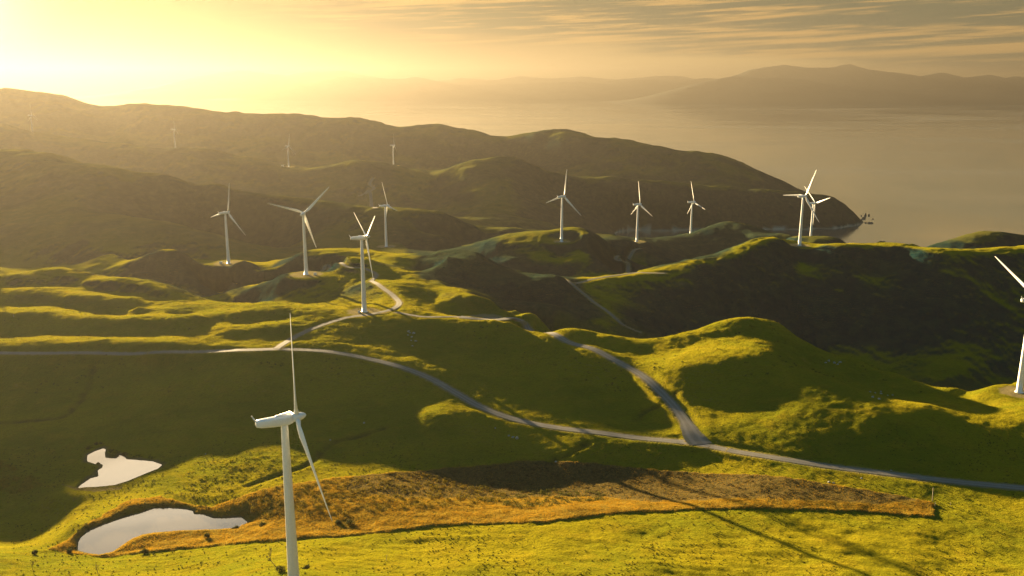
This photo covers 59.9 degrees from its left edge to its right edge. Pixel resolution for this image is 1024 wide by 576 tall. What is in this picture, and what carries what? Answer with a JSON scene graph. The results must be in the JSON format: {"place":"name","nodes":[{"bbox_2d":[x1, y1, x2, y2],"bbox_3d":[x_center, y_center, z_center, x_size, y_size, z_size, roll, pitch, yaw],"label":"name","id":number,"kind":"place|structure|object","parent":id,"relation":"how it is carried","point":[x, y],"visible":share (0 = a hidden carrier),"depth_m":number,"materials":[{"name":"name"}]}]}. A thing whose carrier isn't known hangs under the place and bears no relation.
{"place":"outdoors","nodes":[
{"label":"outdoors","id":0,"kind":"place"},
{"bbox_2d":[78,449,161,487],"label":"pond","id":1,"kind":"structure","parent":0,"point":[117,470],"depth_m":518.79,"materials":[{"name":"white liquid"}]},
{"bbox_2d":[78,508,246,553],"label":"pond","id":2,"kind":"structure","parent":0,"point":[109,537],"depth_m":440.23,"materials":[{"name":"white liquid"}]},
{"bbox_2d":[273,280,401,348],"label":"knoll road","id":3,"kind":"structure","parent":0,"point":[391,294],"depth_m":779.47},
{"bbox_2d":[321,262,377,280],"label":"loop track","id":4,"kind":"structure","parent":0,"point":[373,272],"depth_m":991.02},
{"bbox_2d":[359,177,376,207],"bbox_3d":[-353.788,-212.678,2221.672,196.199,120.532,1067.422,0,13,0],"label":"hill track","id":5,"kind":"structure","parent":0,"point":[370,193],"depth_m":2620.53,"materials":[{"name":"grey gravel"}]},
{"bbox_2d":[71,70,692,97],"bbox_3d":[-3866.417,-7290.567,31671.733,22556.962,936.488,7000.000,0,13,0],"label":"hills","id":6,"kind":"structure","parent":0,"point":[235,83],"depth_m":30550.03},
{"bbox_2d":[395,312,520,320],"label":"pad track","id":7,"kind":"structure","parent":0,"point":[445,316],"depth_m":779.17,"materials":[{"name":"grey gravel"}]},
{"bbox_2d":[208,76,714,99],"bbox_3d":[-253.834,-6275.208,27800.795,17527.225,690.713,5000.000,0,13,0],"label":"hills","id":8,"kind":"structure","parent":0,"point":[354,88],"depth_m":26545.17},
{"bbox_2d":[0,88,1023,575],"bbox_3d":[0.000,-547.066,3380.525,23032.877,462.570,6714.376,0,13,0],"label":"terrain","id":9,"kind":"structure","parent":0,"point":[118,192],"depth_m":715.66,"materials":[{"name":"green plant"}]},
{"bbox_2d":[28,107,36,130],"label":"wind turbine","id":10,"kind":"object","parent":9,"relation":"on","point":[31,119],"visible":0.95,"depth_m":3245.16,"materials":[{"name":"paint"}]},
{"bbox_2d":[0,455,273,503],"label":"bracken","id":11,"kind":"object","parent":9,"relation":"on","point":[22,482],"visible":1,"depth_m":504.04,"materials":[{"name":"green plant"}]},
{"bbox_2d":[139,548,148,553],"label":"bush","id":12,"kind":"object","parent":9,"relation":"on","point":[144,550],"visible":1,"depth_m":408.82,"materials":[{"name":"green plant"}]},
{"bbox_2d":[70,442,229,548],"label":"bank scrub","id":13,"kind":"object","parent":9,"relation":"on","point":[110,450],"visible":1,"depth_m":463.55,"materials":[{"name":"green plant"}]},
{"bbox_2d":[203,532,209,537],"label":"bush","id":14,"kind":"object","parent":9,"relation":"on","point":[206,535],"visible":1,"depth_m":424.42,"materials":[{"name":"green plant"}]},
{"bbox_2d":[212,192,243,263],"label":"wind turbine","id":15,"kind":"object","parent":9,"relation":"on","point":[224,213],"visible":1,"depth_m":1160.06,"materials":[{"name":"paint"}]},
{"bbox_2d":[266,548,275,566],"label":"bare tree","id":16,"kind":"object","parent":9,"relation":"on","point":[269,557],"visible":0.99,"depth_m":345.64,"materials":[{"name":"brown wood"}]},
{"bbox_2d":[276,564,285,572],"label":"bush","id":17,"kind":"object","parent":9,"relation":"on","point":[281,569],"visible":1,"depth_m":344.44,"materials":[{"name":"green plant"}]},
{"bbox_2d":[284,142,292,166],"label":"wind turbine","id":18,"kind":"object","parent":9,"relation":"on","point":[288,153],"visible":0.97,"depth_m":2902.09,"materials":[{"name":"paint"}]},
{"bbox_2d":[251,316,331,575],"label":"wind turbine","id":19,"kind":"object","parent":9,"relation":"on","point":[284,420],"visible":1,"depth_m":315.65,"materials":[{"name":"paint"}]},
{"bbox_2d":[267,187,328,274],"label":"wind turbine","id":20,"kind":"object","parent":9,"relation":"on","point":[304,218],"visible":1,"depth_m":967.69,"materials":[{"name":"paint"}]},
{"bbox_2d":[344,519,355,525],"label":"bush","id":21,"kind":"object","parent":9,"relation":"on","point":[348,522],"visible":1,"depth_m":431.10,"materials":[{"name":"green plant"}]},
{"bbox_2d":[349,213,374,311],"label":"wind turbine","id":22,"kind":"object","parent":9,"relation":"on","point":[361,238],"visible":1,"depth_m":785.82,"materials":[{"name":"paint"}]},
{"bbox_2d":[240,472,510,517],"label":"scrub","id":23,"kind":"object","parent":9,"relation":"on","point":[413,490],"visible":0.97,"depth_m":473.55,"materials":[{"name":"brown plant"}]},
{"bbox_2d":[379,184,396,246],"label":"wind turbine","id":24,"kind":"object","parent":9,"relation":"on","point":[385,214],"visible":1,"depth_m":1451.65,"materials":[{"name":"paint"}]},
{"bbox_2d":[51,460,934,556],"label":"dry grass","id":25,"kind":"structure","parent":9,"relation":"on","point":[577,507],"depth_m":454.32,"materials":[{"name":"brown plant"}]},
{"bbox_2d":[1,236,1023,392],"bbox_3d":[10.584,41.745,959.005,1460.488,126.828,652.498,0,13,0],"label":"hill scrub","id":26,"kind":"object","parent":9,"relation":"on","point":[545,330],"visible":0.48,"depth_m":914.99,"materials":[{"name":"green plant"}]},
{"bbox_2d":[3,426,1023,575],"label":"rushes","id":27,"kind":"object","parent":9,"relation":"on","point":[522,526],"visible":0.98,"depth_m":432.56,"materials":[{"name":"green plant"}]},
{"bbox_2d":[484,488,605,507],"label":"gorse","id":28,"kind":"object","parent":9,"relation":"on","point":[507,501],"visible":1,"depth_m":476.65,"materials":[{"name":"brown plant"}]},
{"bbox_2d":[546,172,579,241],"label":"wind turbine","id":29,"kind":"object","parent":9,"relation":"on","point":[561,228],"visible":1,"depth_m":1309.78,"materials":[{"name":"paint"}]},
{"bbox_2d":[378,462,891,499],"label":"grass","id":30,"kind":"structure","parent":9,"relation":"on","point":[820,487],"depth_m":499.88,"materials":[{"name":"brown plant"}]},
{"bbox_2d":[631,181,651,241],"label":"wind turbine","id":31,"kind":"object","parent":9,"relation":"on","point":[637,205],"visible":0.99,"depth_m":1583.41,"materials":[{"name":"paint"}]},
{"bbox_2d":[687,184,703,232],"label":"wind turbine","id":32,"kind":"object","parent":9,"relation":"on","point":[691,207],"visible":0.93,"depth_m":1794.06,"materials":[{"name":"paint"}]},
{"bbox_2d":[784,171,818,245],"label":"wind turbine","id":33,"kind":"object","parent":9,"relation":"on","point":[801,217],"visible":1,"depth_m":1202.71,"materials":[{"name":"paint"}]},
{"bbox_2d":[804,186,828,235],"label":"wind turbine","id":34,"kind":"object","parent":9,"relation":"on","point":[812,215],"visible":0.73,"depth_m":1569.63,"materials":[{"name":"paint"}]},
{"bbox_2d":[995,256,1023,393],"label":"wind turbine","id":35,"kind":"object","parent":9,"relation":"on","point":[1020,384],"visible":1,"depth_m":620.13,"materials":[{"name":"paint"}]},
{"bbox_2d":[0,348,1023,489],"bbox_3d":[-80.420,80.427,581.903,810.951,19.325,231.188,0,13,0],"label":"gravel road","id":36,"kind":"structure","parent":0,"point":[460,395],"depth_m":572.65,"materials":[{"name":"grey gravel"}]},
{"bbox_2d":[0,0,1023,94],"label":"sky","id":37,"kind":"structure","parent":0,"point":[61,47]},
{"bbox_2d":[65,95,1023,246],"bbox_3d":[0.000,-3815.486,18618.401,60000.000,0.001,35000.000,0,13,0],"label":"sea","id":38,"kind":"structure","parent":0,"point":[923,175],"depth_m":7523.17,"materials":[{"name":"white liquid"}]},
{"bbox_2d":[459,316,711,444],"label":"side road","id":39,"kind":"structure","parent":0,"point":[692,434],"depth_m":626.02,"materials":[{"name":"grey asphalt"}]},
{"bbox_2d":[567,280,639,331],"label":"slope track","id":40,"kind":"structure","parent":0,"point":[589,298],"depth_m":950.84,"materials":[{"name":"grey gravel"}]},
{"bbox_2d":[576,272,664,283],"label":"saddle track","id":41,"kind":"structure","parent":0,"point":[613,275],"depth_m":1072.94,"materials":[{"name":"grey gravel"}]},
{"bbox_2d":[614,248,639,272],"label":"spur track","id":42,"kind":"structure","parent":0,"point":[629,258],"depth_m":1360.07,"materials":[{"name":"grey gravel"}]},
{"bbox_2d":[601,77,1023,104],"bbox_3d":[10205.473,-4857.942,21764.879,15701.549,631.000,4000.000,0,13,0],"label":"hills","id":43,"kind":"structure","parent":0,"point":[751,91],"depth_m":20748.09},
{"bbox_2d":[731,64,1023,91],"bbox_3d":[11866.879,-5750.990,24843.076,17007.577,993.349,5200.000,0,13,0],"label":"hills","id":44,"kind":"structure","parent":0,"point":[850,76],"depth_m":24073.77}
]}

